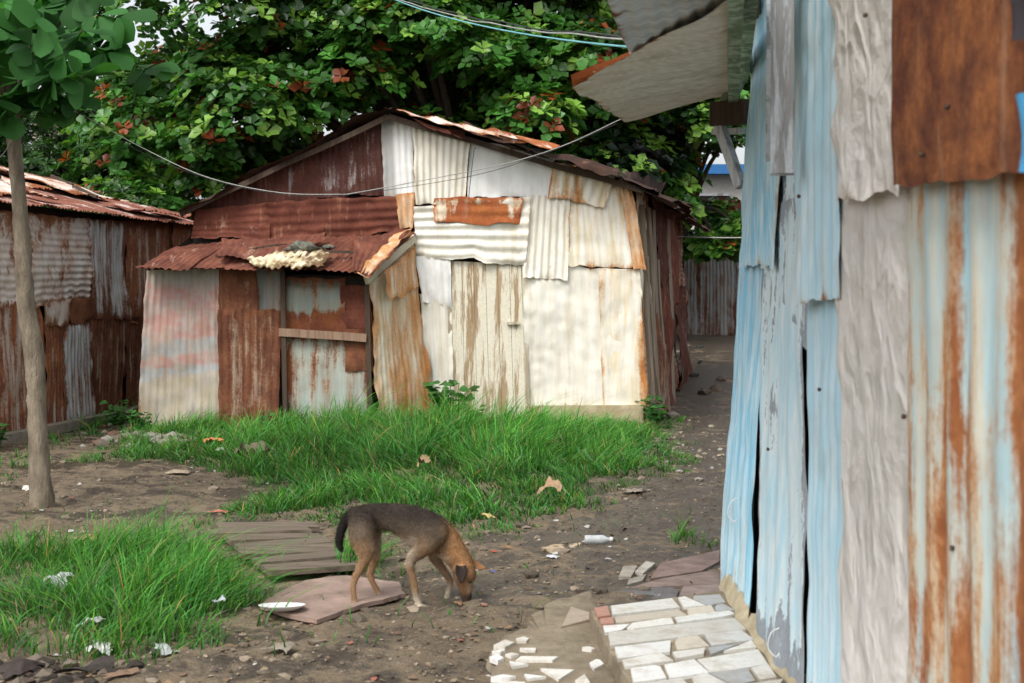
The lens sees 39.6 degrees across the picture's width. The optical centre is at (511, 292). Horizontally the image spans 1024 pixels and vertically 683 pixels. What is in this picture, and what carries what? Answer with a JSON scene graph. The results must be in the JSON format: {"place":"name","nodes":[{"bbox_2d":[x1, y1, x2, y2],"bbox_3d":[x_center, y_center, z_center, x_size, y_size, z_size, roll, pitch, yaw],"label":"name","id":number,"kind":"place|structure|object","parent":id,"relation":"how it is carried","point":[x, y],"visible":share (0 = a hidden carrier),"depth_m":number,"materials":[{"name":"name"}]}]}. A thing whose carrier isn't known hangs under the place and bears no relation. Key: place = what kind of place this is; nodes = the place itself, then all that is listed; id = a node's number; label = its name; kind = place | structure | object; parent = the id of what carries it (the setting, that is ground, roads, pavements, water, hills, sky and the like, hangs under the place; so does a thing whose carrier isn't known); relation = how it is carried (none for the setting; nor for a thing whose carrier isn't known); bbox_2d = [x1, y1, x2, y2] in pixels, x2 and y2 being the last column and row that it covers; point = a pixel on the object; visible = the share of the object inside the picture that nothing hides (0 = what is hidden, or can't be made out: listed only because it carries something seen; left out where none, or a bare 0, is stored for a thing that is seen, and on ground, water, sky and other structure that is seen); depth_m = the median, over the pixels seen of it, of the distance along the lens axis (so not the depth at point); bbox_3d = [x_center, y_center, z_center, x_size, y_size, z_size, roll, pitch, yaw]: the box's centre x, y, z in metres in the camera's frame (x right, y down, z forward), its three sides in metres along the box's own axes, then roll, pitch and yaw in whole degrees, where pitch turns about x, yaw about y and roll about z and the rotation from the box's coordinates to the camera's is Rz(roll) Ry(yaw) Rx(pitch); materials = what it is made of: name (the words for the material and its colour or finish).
{"place":"outdoors","nodes":[
{"label":"outdoors","id":0,"kind":"place"},
{"bbox_2d":[7,615,240,672],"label":"grass","id":1,"kind":"structure","parent":0,"point":[120,648],"depth_m":5.82,"materials":[{"name":"green plant"}]},
{"bbox_2d":[0,479,388,664],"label":"grass","id":2,"kind":"structure","parent":0,"point":[188,575],"depth_m":6.67,"materials":[{"name":"green plant"}]},
{"bbox_2d":[43,572,74,587],"bbox_3d":[-2.148,1.369,6.728,0.140,0.092,0.151,0,0,16],"label":"plastic bag","id":3,"kind":"object","parent":2,"relation":"on","point":[59,575],"visible":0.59,"depth_m":6.71,"materials":[{"name":"white plastic"}]},
{"bbox_2d":[0,471,714,668],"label":"grass","id":4,"kind":"structure","parent":0,"point":[259,621],"depth_m":6.62,"materials":[{"name":"green plant"}]},
{"bbox_2d":[0,335,735,682],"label":"ground","id":5,"kind":"structure","parent":0,"point":[640,551],"depth_m":8.30,"materials":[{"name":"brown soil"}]},
{"bbox_2d":[0,423,11,446],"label":"weed plant","id":6,"kind":"object","parent":5,"relation":"on","point":[2,433],"visible":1,"depth_m":13.46,"materials":[{"name":"green plant"}]},
{"bbox_2d":[0,658,45,678],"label":"charred scrap","id":7,"kind":"object","parent":5,"relation":"on","point":[19,666],"visible":0.98,"depth_m":5.55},
{"bbox_2d":[22,485,28,490],"bbox_3d":[-3.624,1.475,10.711,0.140,0.041,0.121,0,0,0],"label":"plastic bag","id":8,"kind":"object","parent":5,"relation":"on","point":[25,487],"visible":0.38,"depth_m":10.70,"materials":[{"name":"white plastic"}]},
{"bbox_2d":[0,394,137,480],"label":"grass","id":9,"kind":"structure","parent":5,"relation":"on","point":[94,430],"depth_m":14.88,"materials":[{"name":"green plant"}]},
{"bbox_2d":[52,656,117,673],"bbox_3d":[-1.660,1.461,5.551,0.267,0.061,0.120,0,0,-22],"label":"charred scrap","id":10,"kind":"object","parent":5,"relation":"on","point":[106,663],"visible":0.96,"depth_m":5.55,"materials":[{"name":"grey wood"}]},
{"bbox_2d":[0,0,180,508],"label":"young almond tree","id":11,"kind":"object","parent":5,"relation":"on","point":[40,44],"visible":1,"depth_m":9.72,"materials":[{"name":"green plant"}]},
{"bbox_2d":[23,104,620,194],"bbox_3d":[-1.361,-0.954,8.788,4.750,0.707,0.328,0,0,32],"label":"clothes line","id":12,"kind":"object","parent":11,"relation":"attached to","point":[360,191],"visible":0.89,"depth_m":8.70,"materials":[{"name":"grey"}]},
{"bbox_2d":[76,616,104,625],"bbox_3d":[-1.828,1.427,6.182,0.114,0.033,0.120,0,0,0],"label":"grey wrapper","id":13,"kind":"object","parent":5,"relation":"on","point":[95,618],"visible":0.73,"depth_m":6.19,"materials":[{"name":"white plastic"}]},
{"bbox_2d":[0,166,192,443],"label":"corrugated metal shack","id":14,"kind":"structure","parent":5,"relation":"on","point":[89,278],"depth_m":16.12,"materials":[{"name":"brown metal"}]},
{"bbox_2d":[0,75,197,199],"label":"broadleaf tree","id":15,"kind":"object","parent":5,"relation":"on","point":[48,150],"visible":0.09,"depth_m":28.62,"materials":[{"name":"green plant"}]},
{"bbox_2d":[86,639,113,655],"bbox_3d":[-1.694,1.462,5.859,0.118,0.060,0.094,0,0,0],"label":"paper scrap","id":16,"kind":"object","parent":5,"relation":"on","point":[101,648],"visible":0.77,"depth_m":5.84,"materials":[{"name":"white paper"}]},
{"bbox_2d":[100,400,131,430],"bbox_3d":[-4.319,1.347,15.473,0.386,0.352,0.372,0,0,0],"label":"weed plant","id":17,"kind":"object","parent":5,"relation":"on","point":[120,419],"visible":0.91,"depth_m":15.47,"materials":[{"name":"green plant"}]},
{"bbox_2d":[101,667,138,678],"bbox_3d":[-1.521,1.470,5.485,0.101,0.023,0.147,0,0,35],"label":"wood scrap","id":18,"kind":"object","parent":5,"relation":"on","point":[124,672],"visible":1,"depth_m":5.48,"materials":[{"name":"brown wood"}]},
{"bbox_2d":[39,169,202,220],"bbox_3d":[-8.161,-0.488,25.496,5.714,3.399,4.650,0,0,0],"label":"bush","id":19,"kind":"object","parent":5,"relation":"on","point":[118,188],"visible":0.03,"depth_m":24.79,"materials":[{"name":"green plant"}]},
{"bbox_2d":[61,423,223,456],"bbox_3d":[-3.880,1.489,14.555,2.112,0.164,3.031,0,0,0],"label":"rubble pile","id":20,"kind":"object","parent":5,"relation":"on","point":[102,441],"visible":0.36,"depth_m":14.31,"materials":[{"name":"stone"}]},
{"bbox_2d":[126,409,151,428],"bbox_3d":[-3.938,1.369,14.982,0.291,0.261,0.264,0,0,0],"label":"weed plant","id":21,"kind":"object","parent":20,"relation":"on","point":[138,417],"visible":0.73,"depth_m":14.99,"materials":[{"name":"green plant"}]},
{"bbox_2d":[149,643,178,654],"bbox_3d":[-1.411,1.456,5.779,0.130,0.042,0.117,0,0,0],"label":"plastic bag","id":22,"kind":"object","parent":5,"relation":"on","point":[168,651],"visible":0.89,"depth_m":5.76,"materials":[{"name":"white plastic"}]},
{"bbox_2d":[165,469,190,473],"bbox_3d":[-2.792,1.503,11.934,0.210,0.033,0.168,0,0,15],"label":"cardboard scrap","id":23,"kind":"object","parent":5,"relation":"on","point":[177,471],"visible":1,"depth_m":11.91,"materials":[{"name":"beige cardboard"}]},
{"bbox_2d":[204,437,223,443],"bbox_3d":[-2.785,1.397,13.317,0.219,0.092,0.181,0,0,0],"label":"plastic wrapper","id":24,"kind":"object","parent":5,"relation":"on","point":[213,439],"visible":0.79,"depth_m":13.29,"materials":[{"name":"orange plastic"}]},
{"bbox_2d":[210,595,225,603],"bbox_3d":[-1.339,1.398,6.470,0.066,0.038,0.082,0,0,-18],"label":"plastic cup","id":25,"kind":"object","parent":5,"relation":"on","point":[222,597],"visible":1,"depth_m":6.45,"materials":[{"name":"white plastic"}]},
{"bbox_2d":[234,440,273,456],"bbox_3d":[-2.251,1.377,12.480,0.362,0.159,0.291,0,0,36],"label":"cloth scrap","id":26,"kind":"object","parent":5,"relation":"on","point":[242,446],"visible":0.52,"depth_m":12.50,"materials":[{"name":"grey fabric"}]},
{"bbox_2d":[170,531,352,578],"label":"grass","id":27,"kind":"structure","parent":5,"relation":"on","point":[263,553],"depth_m":7.95,"materials":[{"name":"green plant"}]},
{"bbox_2d":[256,410,278,424],"bbox_3d":[-2.587,1.373,14.991,0.290,0.263,0.247,0,0,0],"label":"weed plant","id":28,"kind":"object","parent":5,"relation":"on","point":[267,413],"visible":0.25,"depth_m":15.02,"materials":[{"name":"green plant"}]},
{"bbox_2d":[259,642,300,652],"bbox_3d":[-0.945,1.454,5.836,0.146,0.037,0.125,0,0,30],"label":"dry leaf","id":29,"kind":"object","parent":5,"relation":"on","point":[289,645],"visible":0.96,"depth_m":5.81,"materials":[{"name":"beige plant"}]},
{"bbox_2d":[206,521,356,575],"bbox_3d":[-1.342,1.480,8.330,0.696,0.049,1.634,0,0,-22],"label":"wooden pallet","id":30,"kind":"object","parent":5,"relation":"on","point":[278,533],"visible":0.82,"depth_m":8.19,"materials":[{"name":"grey wood"}]},
{"bbox_2d":[260,575,405,623],"bbox_3d":[-0.881,1.465,6.847,0.600,0.032,0.872,0,0,29],"label":"plywood board","id":31,"kind":"object","parent":5,"relation":"on","point":[318,609],"visible":0.9,"depth_m":6.80,"materials":[{"name":"wood"}]},
{"bbox_2d":[258,602,305,611],"bbox_3d":[-1.053,1.441,6.513,0.216,0.046,0.216,0,0,0],"label":"white plate","id":32,"kind":"object","parent":31,"relation":"on","point":[291,606],"visible":0.97,"depth_m":6.52,"materials":[{"name":"ceramic"}]},
{"bbox_2d":[46,0,677,224],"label":"sea almond tree","id":33,"kind":"object","parent":5,"relation":"on","point":[343,61],"visible":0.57,"depth_m":25.07,"materials":[{"name":"green plant"}]},
{"bbox_2d":[0,345,726,682],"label":"loose stones","id":34,"kind":"object","parent":5,"relation":"on","point":[44,674],"visible":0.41,"depth_m":5.65,"materials":[{"name":"grey stone"}]},
{"bbox_2d":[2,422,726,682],"bbox_3d":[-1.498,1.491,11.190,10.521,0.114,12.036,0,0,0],"label":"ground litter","id":35,"kind":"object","parent":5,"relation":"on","point":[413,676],"visible":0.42,"depth_m":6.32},
{"bbox_2d":[334,501,485,606],"bbox_3d":[-0.489,1.256,6.786,0.735,0.523,0.263,0,0,0],"label":"dog","id":36,"kind":"object","parent":5,"relation":"on","point":[432,536],"visible":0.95,"depth_m":6.75},
{"bbox_2d":[134,106,710,427],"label":"corrugated metal shack","id":37,"kind":"structure","parent":5,"relation":"on","point":[558,279],"depth_m":15.92,"materials":[{"name":"white metal"}]},
{"bbox_2d":[677,236,741,237],"bbox_3d":[3.621,-0.850,21.675,2.244,0.044,0.405,0,0,27],"label":"clothes line","id":38,"kind":"object","parent":37,"relation":"attached to","point":[708,237],"visible":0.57,"depth_m":22.04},
{"bbox_2d":[417,454,430,467],"bbox_3d":[-0.690,1.330,11.141,0.104,0.104,0.172,0,0,-8],"label":"dry leaf","id":39,"kind":"object","parent":5,"relation":"on","point":[424,458],"visible":1,"depth_m":11.12,"materials":[{"name":"beige plant"}]},
{"bbox_2d":[423,379,479,414],"bbox_3d":[-0.647,1.217,15.308,0.610,0.533,0.608,0,0,0],"label":"weed plant","id":40,"kind":"object","parent":5,"relation":"on","point":[452,383],"visible":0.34,"depth_m":15.20,"materials":[{"name":"green plant"}]},
{"bbox_2d":[455,402,486,415],"bbox_3d":[-0.445,1.325,15.195,0.351,0.299,0.283,0,0,-9],"label":"weed plant","id":41,"kind":"object","parent":5,"relation":"on","point":[474,410],"visible":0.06,"depth_m":15.21,"materials":[{"name":"green plant"}]},
{"bbox_2d":[482,513,495,517],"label":"brown leaf","id":42,"kind":"object","parent":5,"relation":"on","point":[488,515],"visible":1,"depth_m":9.16,"materials":[{"name":"beige plant"}]},
{"bbox_2d":[500,545,513,548],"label":"brown leaf","id":43,"kind":"object","parent":5,"relation":"on","point":[510,547],"visible":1,"depth_m":8.25,"materials":[{"name":"brown plant"}]},
{"bbox_2d":[537,476,562,494],"bbox_3d":[0.276,1.374,10.054,0.138,0.142,0.204,0,0,-41],"label":"brown paper","id":44,"kind":"object","parent":5,"relation":"on","point":[556,484],"visible":1,"depth_m":10.03,"materials":[{"name":"beige paper"}]},
{"bbox_2d":[486,590,616,682],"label":"broken tile paving","id":45,"kind":"structure","parent":5,"relation":"on","point":[554,641],"depth_m":5.74,"materials":[{"name":"beige tile"}]},
{"bbox_2d":[545,555,558,557],"bbox_3d":[0.222,1.469,7.907,0.087,0.016,0.047,0,0,28],"label":"paper scrap","id":46,"kind":"object","parent":5,"relation":"on","point":[552,556],"visible":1,"depth_m":7.91,"materials":[{"name":"white paper"}]},
{"bbox_2d":[542,542,580,552],"bbox_3d":[0.301,1.493,8.297,0.188,0.026,0.328,0,0,44],"label":"cardboard piece","id":47,"kind":"object","parent":5,"relation":"on","point":[550,548],"visible":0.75,"depth_m":8.27,"materials":[{"name":"beige cardboard"}]},
{"bbox_2d":[585,535,612,543],"bbox_3d":[0.507,1.446,8.317,0.166,0.054,0.054,0,0,0],"label":"plastic bottle","id":48,"kind":"object","parent":5,"relation":"on","point":[596,539],"visible":1,"depth_m":8.30,"materials":[{"name":"white plastic"}]},
{"bbox_2d":[622,488,648,491],"bbox_3d":[0.920,1.483,10.658,0.181,0.033,0.209,0,0,33],"label":"stone chunk","id":49,"kind":"object","parent":5,"relation":"on","point":[633,490],"visible":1,"depth_m":10.63,"materials":[{"name":"beige stone"}]},
{"bbox_2d":[640,395,668,425],"bbox_3d":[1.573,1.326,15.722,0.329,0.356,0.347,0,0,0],"label":"weed plant","id":50,"kind":"object","parent":5,"relation":"on","point":[656,416],"visible":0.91,"depth_m":15.66,"materials":[{"name":"green plant"}]},
{"bbox_2d":[586,73,750,340],"bbox_3d":[3.240,-1.779,27.375,4.229,5.596,4.294,0,0,0],"label":"sea almond tree","id":51,"kind":"object","parent":5,"relation":"on","point":[684,136],"visible":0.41,"depth_m":26.65,"materials":[{"name":"green plant"}]},
{"bbox_2d":[618,550,718,598],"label":"stone slab path","id":52,"kind":"structure","parent":5,"relation":"on","point":[671,577],"depth_m":7.35,"materials":[{"name":"pink stone"}]},
{"bbox_2d":[589,573,811,682],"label":"tiled step","id":53,"kind":"object","parent":5,"relation":"on","point":[712,637],"visible":0.96,"depth_m":5.66,"materials":[{"name":"tile"}]},
{"bbox_2d":[684,253,738,334],"bbox_3d":[6.301,0.051,30.008,9.422,2.023,0.106,0,0,0],"label":"corrugated metal fence","id":54,"kind":"object","parent":5,"relation":"on","point":[712,287],"visible":0.06,"depth_m":30.01,"materials":[{"name":"grey metal"}]},
{"bbox_2d":[691,175,742,229],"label":"walls","id":55,"kind":"structure","parent":5,"relation":"on","point":[722,184],"depth_m":38.00,"materials":[{"name":"white paint"}]},
{"bbox_2d":[699,196,728,200],"bbox_3d":[5.400,-2.200,37.980,0.800,0.800,0.001,0,0,0],"label":"window","id":56,"kind":"structure","parent":55,"relation":"attached to","point":[713,198],"depth_m":37.98,"materials":[{"name":"white wood"}]},
{"bbox_2d":[697,164,743,174],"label":"roof fascia","id":57,"kind":"structure","parent":55,"relation":"attached to","point":[718,169],"depth_m":37.50,"materials":[{"name":"blue paint"}]},
{"bbox_2d":[719,32,761,616],"bbox_3d":[1.097,-0.058,6.447,0.204,3.087,0.908,0,0,0],"label":"blue sheet","id":58,"kind":"object","parent":5,"relation":"on","point":[736,549],"visible":0.56,"depth_m":6.48,"materials":[{"name":"blue metal"}]},
{"bbox_2d":[713,125,743,188],"bbox_3d":[1.068,-0.701,7.025,0.040,0.393,0.226,0,0,-34],"label":"bracket","id":59,"kind":"object","parent":58,"relation":"attached to","point":[729,155],"visible":0.96,"depth_m":7.00,"materials":[{"name":"white wood"}]},
{"bbox_2d":[711,127,744,134],"bbox_3d":[1.075,-0.800,7.075,0.040,0.042,0.192,0,0,-38],"label":"bracket","id":60,"kind":"object","parent":59,"relation":"attached to","point":[734,131],"visible":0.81,"depth_m":7.01,"materials":[{"name":"white wood"}]},
{"bbox_2d":[709,99,749,125],"bbox_3d":[1.076,-0.885,7.025,0.050,0.124,0.214,0,0,-45],"label":"bracket","id":61,"kind":"object","parent":60,"relation":"on","point":[725,113],"visible":0.85,"depth_m":7.00,"materials":[{"name":"brown wood"}]},
{"bbox_2d":[727,0,743,102],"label":"awning beam","id":62,"kind":"structure","parent":61,"relation":"attached to","point":[735,9],"depth_m":5.11,"materials":[{"name":"green wood"}]},
{"bbox_2d":[572,0,727,121],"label":"awning sheet","id":63,"kind":"object","parent":62,"relation":"attached to","point":[684,65],"visible":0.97,"depth_m":5.93,"materials":[{"name":"beige metal"}]},
{"bbox_2d":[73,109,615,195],"bbox_3d":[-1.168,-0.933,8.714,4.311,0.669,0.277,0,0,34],"label":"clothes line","id":64,"kind":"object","parent":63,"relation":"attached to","point":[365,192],"visible":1,"depth_m":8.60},
{"bbox_2d":[607,0,725,53],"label":"awning sheet","id":65,"kind":"object","parent":62,"relation":"attached to","point":[641,23],"visible":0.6,"depth_m":4.73,"materials":[{"name":"grey metal"}]},
{"bbox_2d":[571,52,629,89],"bbox_3d":[0.395,-0.896,5.706,0.122,0.103,0.552,0,0,-38],"label":"awning edge","id":66,"kind":"object","parent":65,"relation":"attached to","point":[579,77],"visible":0.41,"depth_m":5.75,"materials":[{"name":"orange metal"}]},
{"bbox_2d":[720,47,752,100],"bbox_3d":[1.124,-1.073,7.025,0.060,0.298,0.306,0,0,-19],"label":"awning joist","id":67,"kind":"object","parent":62,"relation":"attached to","point":[724,96],"visible":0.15,"depth_m":7.07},
{"bbox_2d":[727,498,737,521],"bbox_3d":[0.962,0.950,6.199,0.045,0.105,0.016,0,0,0],"label":"wire hook","id":68,"kind":"object","parent":58,"relation":"attached to","point":[728,510],"visible":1,"depth_m":6.20,"materials":[{"name":"silver metal"}]},
{"bbox_2d":[755,0,759,25],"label":"awning beam","id":69,"kind":"structure","parent":58,"relation":"attached to","point":[758,13],"depth_m":6.37,"materials":[{"name":"brown wood"}]},
{"bbox_2d":[738,0,779,268],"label":"blue sheet","id":70,"kind":"object","parent":69,"relation":"attached to","point":[760,206],"visible":0.73,"depth_m":6.21,"materials":[{"name":"blue metal"}]},
{"bbox_2d":[765,0,770,161],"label":"hanging plank","id":71,"kind":"object","parent":69,"relation":"hanging from","point":[768,81],"visible":0.36,"depth_m":5.42,"materials":[{"name":"grey wood"}]},
{"bbox_2d":[756,198,807,682],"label":"peeling sheet","id":72,"kind":"object","parent":5,"relation":"on","point":[782,503],"visible":0.87,"depth_m":5.33,"materials":[{"name":"blue metal"}]},
{"bbox_2d":[767,627,779,656],"bbox_3d":[0.935,1.250,5.078,0.045,0.105,0.016,0,0,0],"label":"wire hook","id":73,"kind":"object","parent":72,"relation":"attached to","point":[768,642],"visible":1,"depth_m":5.08,"materials":[{"name":"white metal"}]},
{"bbox_2d":[750,167,837,674],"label":"wall","id":74,"kind":"structure","parent":5,"relation":"on","point":[756,542],"depth_m":5.49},
{"bbox_2d":[806,298,843,682],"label":"pale blue sheet","id":75,"kind":"object","parent":5,"relation":"on","point":[825,518],"visible":0.67,"depth_m":4.53,"materials":[{"name":"blue metal"}]},
{"bbox_2d":[906,172,1023,682],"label":"rust streaked sheet","id":76,"kind":"object","parent":5,"relation":"on","point":[965,353],"visible":0.88,"depth_m":3.00,"materials":[{"name":"beige metal"}]},
{"bbox_2d":[828,0,899,201],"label":"cream sheet","id":77,"kind":"object","parent":76,"relation":"attached to","point":[860,131],"visible":0.88,"depth_m":3.74,"materials":[{"name":"beige metal"}]},
{"bbox_2d":[835,162,908,682],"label":"cream sheet","id":78,"kind":"object","parent":76,"relation":"attached to","point":[871,303],"visible":0.87,"depth_m":3.80,"materials":[{"name":"beige metal"}]},
{"bbox_2d":[891,0,1023,186],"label":"rust plate","id":79,"kind":"object","parent":76,"relation":"attached to","point":[964,59],"visible":0.98,"depth_m":2.91,"materials":[{"name":"brown metal"}]},
{"bbox_2d":[944,104,950,109],"bbox_3d":[0.893,-0.379,2.915,0.013,0.014,0.012,0,0,16],"label":"nail head","id":80,"kind":"object","parent":79,"relation":"attached to","point":[947,107],"visible":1,"depth_m":2.91},
{"bbox_2d":[1010,0,1023,41],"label":"metal sheet","id":81,"kind":"object","parent":79,"relation":"attached to","point":[1017,8],"visible":1,"depth_m":2.43,"materials":[{"name":"metal"}]},
{"bbox_2d":[1016,93,1023,171],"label":"hanging cloth","id":82,"kind":"object","parent":76,"relation":"hanging from","point":[1020,99],"visible":1,"depth_m":2.42,"materials":[{"name":"blue fabric"}]},
{"bbox_2d":[62,371,702,543],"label":"grass","id":83,"kind":"structure","parent":0,"point":[483,448],"depth_m":12.23,"materials":[{"name":"green plant"}]},
{"bbox_2d":[25,0,744,198],"label":"sky","id":84,"kind":"structure","parent":0,"point":[206,25],"materials":[{"name":"white"}]},
{"bbox_2d":[327,530,474,577],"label":"grass","id":85,"kind":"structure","parent":0,"point":[349,549],"depth_m":7.85,"materials":[{"name":"green plant"}]},
{"bbox_2d":[396,0,626,47],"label":"overhead cable","id":86,"kind":"object","parent":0,"point":[521,33],"visible":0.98,"depth_m":7.54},
{"bbox_2d":[400,0,622,39],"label":"overhead cable","id":87,"kind":"object","parent":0,"point":[521,28],"visible":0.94,"depth_m":7.63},
{"bbox_2d":[409,0,621,37],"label":"overhead cable","id":88,"kind":"object","parent":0,"point":[521,25],"visible":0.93,"depth_m":7.84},
{"bbox_2d":[578,410,696,447],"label":"grass","id":89,"kind":"structure","parent":0,"point":[657,432],"depth_m":14.95,"materials":[{"name":"green plant"}]},
{"bbox_2d":[667,514,719,547],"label":"grass","id":90,"kind":"structure","parent":0,"point":[686,533],"depth_m":8.46,"materials":[{"name":"green plant"}]},
{"bbox_2d":[699,194,730,195],"bbox_3d":[5.400,-2.600,37.970,0.880,0.060,0.060,0,0,0],"label":"window frame","id":91,"kind":"object","parent":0,"point":[715,195],"visible":0.91,"depth_m":37.94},
{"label":"awning top sheet","id":92,"kind":"object","parent":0,"visible":0},
{"bbox_2d":[740,0,758,82],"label":"awning beam","id":93,"kind":"structure","parent":92,"relation":"on","point":[750,15],"depth_m":5.62,"materials":[{"name":"green wood"}]},
{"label":"awning joist","id":94,"kind":"object","parent":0,"visible":0},
{"bbox_2d":[770,0,793,175],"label":"hanging plank","id":95,"kind":"object","parent":94,"relation":"hanging from","point":[782,99],"visible":1,"depth_m":4.70,"materials":[{"name":"grey wood"}]},
{"bbox_2d":[776,0,807,349],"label":"peeling sheet","id":96,"kind":"object","parent":94,"relation":"attached to","point":[786,189],"visible":0.16,"depth_m":5.31,"materials":[{"name":"metal"}]},
{"bbox_2d":[794,0,839,304],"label":"pale blue sheet","id":97,"kind":"object","parent":94,"relation":"attached to","point":[817,206],"visible":0.92,"depth_m":4.49,"materials":[{"name":"blue metal"}]}
]}

